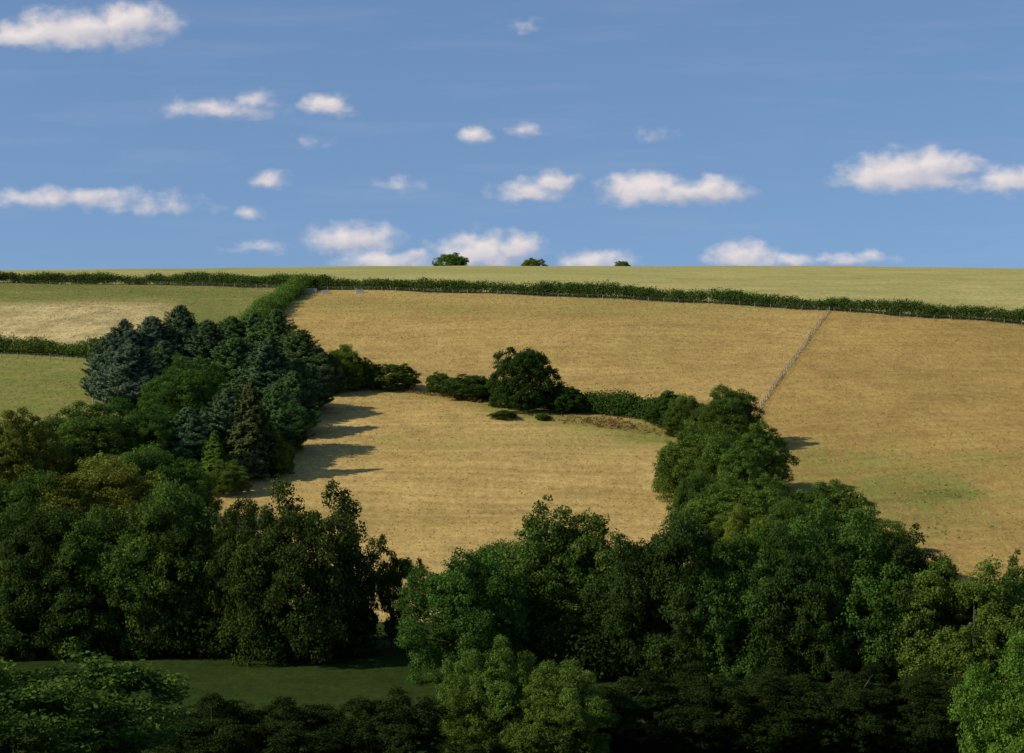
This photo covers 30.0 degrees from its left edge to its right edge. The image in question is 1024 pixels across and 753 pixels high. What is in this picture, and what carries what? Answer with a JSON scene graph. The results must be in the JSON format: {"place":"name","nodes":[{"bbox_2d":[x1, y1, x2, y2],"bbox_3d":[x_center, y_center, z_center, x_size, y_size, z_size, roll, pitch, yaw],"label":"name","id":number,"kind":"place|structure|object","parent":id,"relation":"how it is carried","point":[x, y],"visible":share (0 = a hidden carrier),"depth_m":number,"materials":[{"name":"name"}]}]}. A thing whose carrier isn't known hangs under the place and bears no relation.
{"place":"outdoors","nodes":[
{"label":"outdoors","id":0,"kind":"place"},
{"bbox_2d":[0,353,205,555],"bbox_3d":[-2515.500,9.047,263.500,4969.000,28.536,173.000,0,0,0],"label":"field","id":1,"kind":"structure","parent":0,"point":[29,384],"depth_m":319.18,"materials":[{"name":"green plant"}]},
{"bbox_2d":[0,468,70,546],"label":"broadleaf tree","id":2,"kind":"object","parent":1,"relation":"on","point":[9,496],"visible":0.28,"depth_m":198.41,"materials":[{"name":"green plant"}]},
{"bbox_2d":[0,406,75,490],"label":"broadleaf tree","id":3,"kind":"object","parent":1,"relation":"on","point":[18,445],"visible":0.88,"depth_m":237.79,"materials":[{"name":"green plant"}]},
{"bbox_2d":[30,400,140,480],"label":"broadleaf tree","id":4,"kind":"object","parent":1,"relation":"on","point":[86,432],"visible":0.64,"depth_m":245.77,"materials":[{"name":"green plant"}]},
{"bbox_2d":[22,450,176,550],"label":"broadleaf tree","id":5,"kind":"object","parent":1,"relation":"on","point":[104,481],"visible":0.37,"depth_m":200.16,"materials":[{"name":"green plant"}]},
{"bbox_2d":[78,332,123,401],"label":"conifer tree","id":6,"kind":"object","parent":1,"relation":"on","point":[110,342],"visible":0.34,"depth_m":300.06,"materials":[{"name":"green plant"}]},
{"bbox_2d":[88,318,148,369],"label":"conifer tree","id":7,"kind":"object","parent":1,"relation":"on","point":[125,330],"visible":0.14,"depth_m":310.83,"materials":[{"name":"green plant"}]},
{"bbox_2d":[86,342,163,412],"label":"conifer tree","id":8,"kind":"object","parent":1,"relation":"on","point":[129,374],"visible":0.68,"depth_m":290.86,"materials":[{"name":"green plant"}]},
{"bbox_2d":[89,396,183,473],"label":"broadleaf tree","id":9,"kind":"object","parent":1,"relation":"on","point":[151,423],"visible":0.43,"depth_m":250.69,"materials":[{"name":"green plant"}]},
{"bbox_2d":[105,441,212,508],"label":"broadleaf tree","id":10,"kind":"object","parent":1,"relation":"on","point":[154,461],"visible":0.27,"depth_m":222.69,"materials":[{"name":"green plant"}]},
{"bbox_2d":[136,315,186,358],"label":"conifer tree","id":11,"kind":"object","parent":1,"relation":"on","point":[152,332],"visible":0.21,"depth_m":315.78,"materials":[{"name":"green plant"}]},
{"bbox_2d":[146,340,201,390],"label":"conifer tree","id":12,"kind":"object","parent":1,"relation":"on","point":[163,350],"visible":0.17,"depth_m":298.39,"materials":[{"name":"green plant"}]},
{"bbox_2d":[161,304,196,354],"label":"conifer tree","id":13,"kind":"object","parent":1,"relation":"on","point":[181,326],"visible":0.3,"depth_m":321.11,"materials":[{"name":"green plant"}]},
{"bbox_2d":[137,352,236,434],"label":"broadleaf tree","id":14,"kind":"object","parent":1,"relation":"on","point":[173,388],"visible":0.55,"depth_m":277.48,"materials":[{"name":"green plant"}]},
{"bbox_2d":[170,469,223,522],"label":"broadleaf tree","id":15,"kind":"object","parent":1,"relation":"on","point":[211,496],"visible":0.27,"depth_m":222.89,"materials":[{"name":"green plant"}]},
{"bbox_2d":[166,406,228,473],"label":"conifer tree","id":16,"kind":"object","parent":1,"relation":"on","point":[192,434],"visible":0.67,"depth_m":252.43,"materials":[{"name":"green plant"}]},
{"bbox_2d":[174,319,230,385],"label":"conifer tree","id":17,"kind":"object","parent":1,"relation":"on","point":[206,337],"visible":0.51,"depth_m":316.33,"materials":[{"name":"green plant"}]},
{"bbox_2d":[216,315,246,343],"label":"conifer tree","id":18,"kind":"object","parent":1,"relation":"on","point":[231,331],"visible":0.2,"depth_m":323.72,"materials":[{"name":"green plant"}]},
{"bbox_2d":[0,283,276,358],"bbox_3d":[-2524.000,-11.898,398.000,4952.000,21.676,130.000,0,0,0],"label":"field","id":19,"kind":"structure","parent":0,"point":[82,332],"depth_m":404.76,"materials":[{"name":"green plant"}]},
{"bbox_2d":[0,332,104,357],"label":"hedgerow","id":20,"kind":"object","parent":19,"relation":"on","point":[41,346],"visible":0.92,"depth_m":347.50,"materials":[{"name":"green plant"}]},
{"bbox_2d":[237,272,316,324],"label":"hedgerow","id":21,"kind":"object","parent":19,"relation":"on","point":[280,297],"visible":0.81,"depth_m":405.22,"materials":[{"name":"green plant"}]},
{"bbox_2d":[211,385,746,622],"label":"field","id":22,"kind":"structure","parent":0,"point":[557,467],"depth_m":258.04,"materials":[{"name":"plant"}]},
{"bbox_2d":[195,430,240,484],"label":"spruce tree","id":23,"kind":"object","parent":22,"relation":"on","point":[214,448],"visible":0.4,"depth_m":249.24,"materials":[{"name":"green plant"}]},
{"bbox_2d":[200,387,243,454],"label":"conifer tree","id":24,"kind":"object","parent":22,"relation":"on","point":[219,421],"visible":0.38,"depth_m":260.19,"materials":[{"name":"green plant"}]},
{"bbox_2d":[196,336,256,404],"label":"conifer tree","id":25,"kind":"object","parent":22,"relation":"on","point":[233,354],"visible":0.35,"depth_m":295.14,"materials":[{"name":"green plant"}]},
{"bbox_2d":[207,459,253,493],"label":"broadleaf tree","id":26,"kind":"object","parent":22,"relation":"on","point":[230,476],"visible":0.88,"depth_m":244.72,"materials":[{"name":"green plant"}]},
{"bbox_2d":[223,379,286,478],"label":"spruce tree","id":27,"kind":"object","parent":22,"relation":"on","point":[249,447],"visible":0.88,"depth_m":254.05,"materials":[{"name":"green plant"}]},
{"bbox_2d":[229,336,297,404],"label":"conifer tree","id":28,"kind":"object","parent":22,"relation":"on","point":[270,367],"visible":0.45,"depth_m":288.72,"materials":[{"name":"green plant"}]},
{"bbox_2d":[263,429,295,473],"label":"broadleaf tree","id":29,"kind":"object","parent":22,"relation":"on","point":[287,456],"visible":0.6,"depth_m":256.11,"materials":[{"name":"green plant"}]},
{"bbox_2d":[259,383,314,445],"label":"conifer tree","id":30,"kind":"object","parent":22,"relation":"on","point":[279,403],"visible":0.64,"depth_m":266.84,"materials":[{"name":"green plant"}]},
{"bbox_2d":[275,370,323,428],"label":"conifer tree","id":31,"kind":"object","parent":22,"relation":"on","point":[291,380],"visible":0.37,"depth_m":280.03,"materials":[{"name":"green plant"}]},
{"bbox_2d":[280,329,333,373],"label":"conifer tree","id":32,"kind":"object","parent":22,"relation":"on","point":[300,344],"visible":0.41,"depth_m":309.96,"materials":[{"name":"green plant"}]},
{"bbox_2d":[289,358,335,406],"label":"conifer tree","id":33,"kind":"object","parent":22,"relation":"on","point":[299,367],"visible":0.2,"depth_m":292.76,"materials":[{"name":"green plant"}]},
{"bbox_2d":[306,363,334,405],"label":"conifer tree","id":34,"kind":"object","parent":22,"relation":"on","point":[317,375],"visible":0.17,"depth_m":296.92,"materials":[{"name":"green plant"}]},
{"bbox_2d":[311,347,350,387],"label":"conifer tree","id":35,"kind":"object","parent":22,"relation":"on","point":[324,356],"visible":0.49,"depth_m":309.21,"materials":[{"name":"green plant"}]},
{"bbox_2d":[327,343,363,390],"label":"broadleaf tree","id":36,"kind":"object","parent":22,"relation":"on","point":[343,358],"visible":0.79,"depth_m":311.95,"materials":[{"name":"green plant"}]},
{"bbox_2d":[345,357,382,388],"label":"broadleaf tree","id":37,"kind":"object","parent":22,"relation":"on","point":[367,367],"visible":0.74,"depth_m":313.98,"materials":[{"name":"green plant"}]},
{"bbox_2d":[365,363,421,388],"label":"shrub","id":38,"kind":"object","parent":22,"relation":"on","point":[404,373],"visible":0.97,"depth_m":313.84,"materials":[{"name":"green plant"}]},
{"bbox_2d":[353,388,486,402],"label":"dry weeds","id":39,"kind":"object","parent":22,"relation":"on","point":[453,396],"visible":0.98,"depth_m":310.98,"materials":[{"name":"beige plant"}]},
{"bbox_2d":[425,371,449,393],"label":"shrub","id":40,"kind":"object","parent":22,"relation":"on","point":[432,380],"visible":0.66,"depth_m":311.81,"materials":[{"name":"green plant"}]},
{"bbox_2d":[439,373,494,398],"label":"shrub","id":41,"kind":"object","parent":22,"relation":"on","point":[452,384],"visible":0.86,"depth_m":305.82,"materials":[{"name":"green plant"}]},
{"bbox_2d":[484,346,564,408],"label":"oak tree","id":42,"kind":"object","parent":22,"relation":"on","point":[526,372],"visible":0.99,"depth_m":297.02,"materials":[{"name":"green plant"}]},
{"bbox_2d":[547,386,587,412],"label":"shrub","id":43,"kind":"object","parent":22,"relation":"on","point":[566,394],"visible":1,"depth_m":296.00,"materials":[{"name":"green plant"}]},
{"bbox_2d":[536,414,670,436],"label":"bracken","id":44,"kind":"object","parent":22,"relation":"on","point":[611,423],"visible":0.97,"depth_m":287.08,"materials":[{"name":"brown plant"}]},
{"bbox_2d":[547,380,685,422],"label":"hedgerow","id":45,"kind":"object","parent":22,"relation":"on","point":[622,404],"visible":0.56,"depth_m":293.36,"materials":[{"name":"green plant"}]},
{"bbox_2d":[644,390,686,426],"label":"shrub","id":46,"kind":"object","parent":22,"relation":"on","point":[655,411],"visible":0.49,"depth_m":285.02,"materials":[{"name":"green plant"}]},
{"bbox_2d":[660,393,704,437],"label":"broadleaf tree","id":47,"kind":"object","parent":22,"relation":"on","point":[681,409],"visible":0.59,"depth_m":278.03,"materials":[{"name":"green plant"}]},
{"bbox_2d":[665,469,717,526],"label":"broadleaf tree","id":48,"kind":"object","parent":22,"relation":"on","point":[684,493],"visible":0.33,"depth_m":216.16,"materials":[{"name":"green plant"}]},
{"bbox_2d":[651,418,742,499],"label":"broadleaf tree","id":49,"kind":"object","parent":22,"relation":"on","point":[674,465],"visible":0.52,"depth_m":240.20,"materials":[{"name":"green plant"}]},
{"bbox_2d":[690,435,768,507],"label":"broadleaf tree","id":50,"kind":"object","parent":22,"relation":"on","point":[743,464],"visible":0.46,"depth_m":233.34,"materials":[{"name":"green plant"}]},
{"bbox_2d":[694,383,766,443],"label":"broadleaf tree","id":51,"kind":"object","parent":22,"relation":"on","point":[740,418],"visible":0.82,"depth_m":269.96,"materials":[{"name":"green plant"}]},
{"bbox_2d":[678,469,796,556],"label":"broadleaf tree","id":52,"kind":"object","parent":22,"relation":"on","point":[714,509],"visible":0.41,"depth_m":207.46,"materials":[{"name":"green plant"}]},
{"bbox_2d":[721,503,772,571],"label":"broadleaf tree","id":53,"kind":"object","parent":22,"relation":"on","point":[735,523],"visible":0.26,"depth_m":197.40,"materials":[{"name":"green plant"}]},
{"bbox_2d":[742,496,832,556],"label":"broadleaf tree","id":54,"kind":"object","parent":22,"relation":"on","point":[787,511],"visible":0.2,"depth_m":196.17,"materials":[{"name":"green plant"}]},
{"bbox_2d":[0,266,1023,324],"bbox_3d":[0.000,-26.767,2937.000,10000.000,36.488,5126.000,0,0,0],"label":"field","id":55,"kind":"structure","parent":0,"point":[985,287],"depth_m":482.90,"materials":[{"name":"green plant"}]},
{"bbox_2d":[432,252,469,265],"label":"shrub","id":56,"kind":"object","parent":55,"relation":"on","point":[454,259],"visible":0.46,"depth_m":627.74,"materials":[{"name":"green plant"}]},
{"bbox_2d":[0,270,1023,323],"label":"hedgerow","id":57,"kind":"object","parent":55,"relation":"on","point":[604,289],"visible":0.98,"depth_m":417.39,"materials":[{"name":"green plant"}]},
{"bbox_2d":[0,0,1023,269],"label":"sky","id":58,"kind":"structure","parent":0,"point":[135,134],"materials":[{"name":"blue"}]},
{"bbox_2d":[1,622,1023,752],"bbox_3d":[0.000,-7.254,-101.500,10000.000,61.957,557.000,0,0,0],"label":"meadow","id":59,"kind":"structure","parent":0,"point":[336,681],"depth_m":146.10,"materials":[{"name":"green plant"}]},
{"bbox_2d":[0,544,30,657],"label":"broadleaf tree","id":60,"kind":"object","parent":59,"relation":"on","point":[2,577],"visible":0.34,"depth_m":156.46,"materials":[{"name":"green plant"}]},
{"bbox_2d":[0,501,107,660],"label":"broadleaf tree","id":61,"kind":"object","parent":59,"relation":"on","point":[31,563],"visible":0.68,"depth_m":155.87,"materials":[{"name":"green plant"}]},
{"bbox_2d":[0,620,198,752],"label":"broadleaf tree","id":62,"kind":"object","parent":59,"relation":"on","point":[64,714],"visible":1,"depth_m":82.81,"materials":[{"name":"green plant"}]},
{"bbox_2d":[27,504,183,660],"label":"broadleaf tree","id":63,"kind":"object","parent":59,"relation":"on","point":[134,582],"visible":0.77,"depth_m":156.03,"materials":[{"name":"green plant"}]},
{"bbox_2d":[86,471,231,655],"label":"broadleaf tree","id":64,"kind":"object","parent":59,"relation":"on","point":[166,514],"visible":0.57,"depth_m":157.62,"materials":[{"name":"green plant"}]},
{"bbox_2d":[1,607,384,660],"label":"hedgerow","id":65,"kind":"object","parent":59,"relation":"on","point":[115,643],"visible":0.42,"depth_m":156.40,"materials":[{"name":"green plant"}]},
{"bbox_2d":[144,692,275,752],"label":"shrub","id":66,"kind":"object","parent":59,"relation":"on","point":[223,715],"visible":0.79,"depth_m":112.15,"materials":[{"name":"green plant"}]},
{"bbox_2d":[172,495,269,656],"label":"broadleaf tree","id":67,"kind":"object","parent":59,"relation":"on","point":[226,536],"visible":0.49,"depth_m":157.31,"materials":[{"name":"green plant"}]},
{"bbox_2d":[223,696,355,752],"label":"shrub","id":68,"kind":"object","parent":59,"relation":"on","point":[294,723],"visible":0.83,"depth_m":112.03,"materials":[{"name":"green plant"}]},
{"bbox_2d":[217,474,386,666],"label":"broadleaf tree","id":69,"kind":"object","parent":59,"relation":"on","point":[285,569],"visible":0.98,"depth_m":153.43,"materials":[{"name":"green plant"}]},
{"bbox_2d":[314,684,453,752],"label":"shrub","id":70,"kind":"object","parent":59,"relation":"on","point":[388,726],"visible":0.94,"depth_m":112.88,"materials":[{"name":"green plant"}]},
{"bbox_2d":[356,534,427,650],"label":"broadleaf tree","id":71,"kind":"object","parent":59,"relation":"on","point":[391,582],"visible":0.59,"depth_m":160.47,"materials":[{"name":"green plant"}]},
{"bbox_2d":[391,544,531,684],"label":"tree","id":72,"kind":"object","parent":59,"relation":"on","point":[495,594],"visible":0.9,"depth_m":144.75,"materials":[{"name":"green plant"}]},
{"bbox_2d":[434,634,540,752],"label":"broadleaf tree","id":73,"kind":"object","parent":59,"relation":"on","point":[479,701],"visible":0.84,"depth_m":118.76,"materials":[{"name":"green plant"}]},
{"bbox_2d":[449,539,550,659],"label":"broadleaf tree","id":74,"kind":"object","parent":59,"relation":"on","point":[500,544],"visible":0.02,"depth_m":153.14,"materials":[{"name":"green plant"}]},
{"bbox_2d":[498,656,620,752],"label":"broadleaf tree","id":75,"kind":"object","parent":59,"relation":"on","point":[547,700],"visible":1,"depth_m":116.65,"materials":[{"name":"green plant"}]},
{"bbox_2d":[495,494,650,664],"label":"broadleaf tree","id":76,"kind":"object","parent":59,"relation":"on","point":[573,553],"visible":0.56,"depth_m":150.39,"materials":[{"name":"green plant"}]},
{"bbox_2d":[572,528,684,678],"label":"broadleaf tree","id":77,"kind":"object","parent":59,"relation":"on","point":[594,589],"visible":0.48,"depth_m":146.71,"materials":[{"name":"green plant"}]},
{"bbox_2d":[565,670,697,750],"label":"shrub","id":78,"kind":"object","parent":59,"relation":"on","point":[630,707],"visible":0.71,"depth_m":119.78,"materials":[{"name":"green plant"}]},
{"bbox_2d":[596,503,746,683],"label":"broadleaf tree","id":79,"kind":"object","parent":59,"relation":"on","point":[681,541],"visible":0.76,"depth_m":144.49,"materials":[{"name":"green plant"}]},
{"bbox_2d":[633,660,766,752],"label":"shrub","id":80,"kind":"object","parent":59,"relation":"on","point":[701,723],"visible":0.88,"depth_m":119.89,"materials":[{"name":"green plant"}]},
{"bbox_2d":[664,522,807,690],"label":"broadleaf tree","id":81,"kind":"object","parent":59,"relation":"on","point":[746,561],"visible":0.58,"depth_m":143.34,"materials":[{"name":"green plant"}]},
{"bbox_2d":[524,617,1020,690],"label":"hedgerow","id":82,"kind":"object","parent":59,"relation":"on","point":[578,650],"visible":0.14,"depth_m":145.62,"materials":[{"name":"green plant"}]},
{"bbox_2d":[716,664,851,752],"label":"shrub","id":83,"kind":"object","parent":59,"relation":"on","point":[777,713],"visible":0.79,"depth_m":119.94,"materials":[{"name":"green plant"}]},
{"bbox_2d":[725,519,860,684],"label":"broadleaf tree","id":84,"kind":"object","parent":59,"relation":"on","point":[817,579],"visible":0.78,"depth_m":142.25,"materials":[{"name":"green plant"}]},
{"bbox_2d":[778,499,924,682],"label":"broadleaf tree","id":85,"kind":"object","parent":59,"relation":"on","point":[860,546],"visible":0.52,"depth_m":142.95,"materials":[{"name":"green plant"}]},
{"bbox_2d":[788,661,921,752],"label":"shrub","id":86,"kind":"object","parent":59,"relation":"on","point":[863,700],"visible":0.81,"depth_m":120.11,"materials":[{"name":"green plant"}]},
{"bbox_2d":[851,523,980,688],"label":"broadleaf tree","id":87,"kind":"object","parent":59,"relation":"on","point":[913,559],"visible":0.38,"depth_m":141.86,"materials":[{"name":"green plant"}]},
{"bbox_2d":[867,667,1003,752],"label":"shrub","id":88,"kind":"object","parent":59,"relation":"on","point":[927,707],"visible":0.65,"depth_m":119.99,"materials":[{"name":"green plant"}]},
{"bbox_2d":[889,554,1023,692],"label":"broadleaf tree","id":89,"kind":"object","parent":59,"relation":"on","point":[988,601],"visible":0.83,"depth_m":138.45,"materials":[{"name":"green plant"}]},
{"bbox_2d":[947,626,1023,752],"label":"broadleaf tree","id":90,"kind":"object","parent":59,"relation":"on","point":[997,729],"visible":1,"depth_m":95.84,"materials":[{"name":"green plant"}]},
{"bbox_2d":[984,549,1023,676],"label":"broadleaf tree","id":91,"kind":"object","parent":59,"relation":"on","point":[1016,581],"visible":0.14,"depth_m":140.62,"materials":[{"name":"green plant"}]},
{"bbox_2d":[279,289,827,426],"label":"field","id":92,"kind":"structure","parent":0,"point":[575,325],"depth_m":365.98,"materials":[{"name":"plant"}]},
{"bbox_2d":[236,312,267,355],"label":"conifer tree","id":93,"kind":"object","parent":92,"relation":"on","point":[252,321],"visible":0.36,"depth_m":323.63,"materials":[{"name":"green plant"}]},
{"bbox_2d":[246,309,298,352],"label":"conifer tree","id":94,"kind":"object","parent":92,"relation":"on","point":[275,322],"visible":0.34,"depth_m":321.07,"materials":[{"name":"green plant"}]},
{"bbox_2d":[314,286,1021,323],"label":"wire fence","id":95,"kind":"object","parent":92,"relation":"on","point":[662,299],"visible":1,"depth_m":407.75,"materials":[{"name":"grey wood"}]},
{"bbox_2d":[760,306,829,406],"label":"wire fence","id":96,"kind":"object","parent":92,"relation":"on","point":[800,349],"visible":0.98,"depth_m":339.03,"materials":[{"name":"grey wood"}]},
{"bbox_2d":[761,310,830,407],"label":"long grass","id":97,"kind":"structure","parent":92,"relation":"on","point":[791,363],"depth_m":334.75,"materials":[{"name":"plant"}]},
{"bbox_2d":[757,311,1023,582],"bbox_3d":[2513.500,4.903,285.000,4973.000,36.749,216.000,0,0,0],"label":"field","id":98,"kind":"structure","parent":0,"point":[810,444],"depth_m":284.72,"materials":[{"name":"plant"}]},
{"bbox_2d":[731,420,800,491],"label":"broadleaf tree","id":99,"kind":"object","parent":98,"relation":"on","point":[778,465],"visible":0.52,"depth_m":244.78,"materials":[{"name":"green plant"}]},
{"bbox_2d":[788,478,888,544],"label":"broadleaf tree","id":100,"kind":"object","parent":98,"relation":"on","point":[842,502],"visible":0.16,"depth_m":208.30,"materials":[{"name":"green plant"}]},
{"bbox_2d":[823,519,920,562],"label":"broadleaf tree","id":101,"kind":"object","parent":98,"relation":"on","point":[891,534],"visible":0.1,"depth_m":195.11,"materials":[{"name":"green plant"}]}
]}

